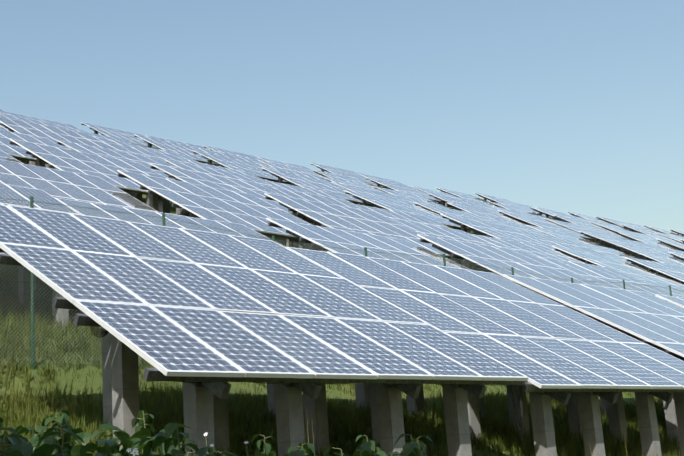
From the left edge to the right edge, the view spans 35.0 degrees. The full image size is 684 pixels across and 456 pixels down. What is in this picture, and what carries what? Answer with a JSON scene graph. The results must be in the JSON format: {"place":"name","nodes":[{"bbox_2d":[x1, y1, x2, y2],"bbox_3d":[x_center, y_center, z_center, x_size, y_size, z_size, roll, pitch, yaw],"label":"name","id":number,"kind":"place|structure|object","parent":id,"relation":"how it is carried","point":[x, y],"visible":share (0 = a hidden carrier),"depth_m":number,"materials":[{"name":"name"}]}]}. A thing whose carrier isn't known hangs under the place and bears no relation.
{"place":"outdoors","nodes":[
{"label":"outdoors","id":0,"kind":"place"},
{"bbox_2d":[0,160,681,455],"bbox_3d":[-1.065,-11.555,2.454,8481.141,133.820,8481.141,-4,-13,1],"label":"ground","id":1,"kind":"structure","parent":0,"point":[94,385],"depth_m":14.75,"materials":[{"name":"green plant"}]},
{"bbox_2d":[0,409,434,455],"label":"weeds","id":2,"kind":"object","parent":1,"relation":"on","point":[54,441],"visible":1,"depth_m":6.56,"materials":[{"name":"green plant"}]},
{"bbox_2d":[0,212,674,455],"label":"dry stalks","id":3,"kind":"object","parent":1,"relation":"on","point":[233,402],"visible":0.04,"depth_m":12.08,"materials":[{"name":"green plant"}]},
{"bbox_2d":[1,196,680,369],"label":"fence posts","id":4,"kind":"object","parent":1,"relation":"on","point":[33,282],"visible":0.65,"depth_m":14.96,"materials":[{"name":"metal"}]},
{"bbox_2d":[0,197,683,366],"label":"fence","id":5,"kind":"object","parent":1,"relation":"on","point":[100,327],"visible":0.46,"depth_m":14.83,"materials":[{"name":"metal"}]},
{"bbox_2d":[9,129,683,455],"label":"support pillars","id":6,"kind":"structure","parent":1,"relation":"on","point":[205,410],"depth_m":12.02,"materials":[{"name":"grey concrete"}]},
{"bbox_2d":[0,123,683,403],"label":"steel frames","id":7,"kind":"structure","parent":6,"relation":"on","point":[219,387],"depth_m":13.42,"materials":[{"name":"grey metal"}]},
{"bbox_2d":[90,326,522,439],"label":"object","id":8,"kind":"object","parent":7,"relation":"attached to","point":[106,332],"visible":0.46,"depth_m":11.36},
{"bbox_2d":[0,109,683,388],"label":"solar panels","id":9,"kind":"object","parent":7,"relation":"on","point":[170,300],"visible":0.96,"depth_m":15.53,"materials":[{"name":"blue glass"}]},
{"bbox_2d":[483,384,679,446],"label":"grass","id":10,"kind":"structure","parent":1,"relation":"on","point":[630,410],"depth_m":19.27,"materials":[{"name":"green plant"}]},
{"bbox_2d":[0,0,683,235],"label":"sky","id":11,"kind":"structure","parent":0,"point":[575,106],"materials":[{"name":"blue"}]}
]}

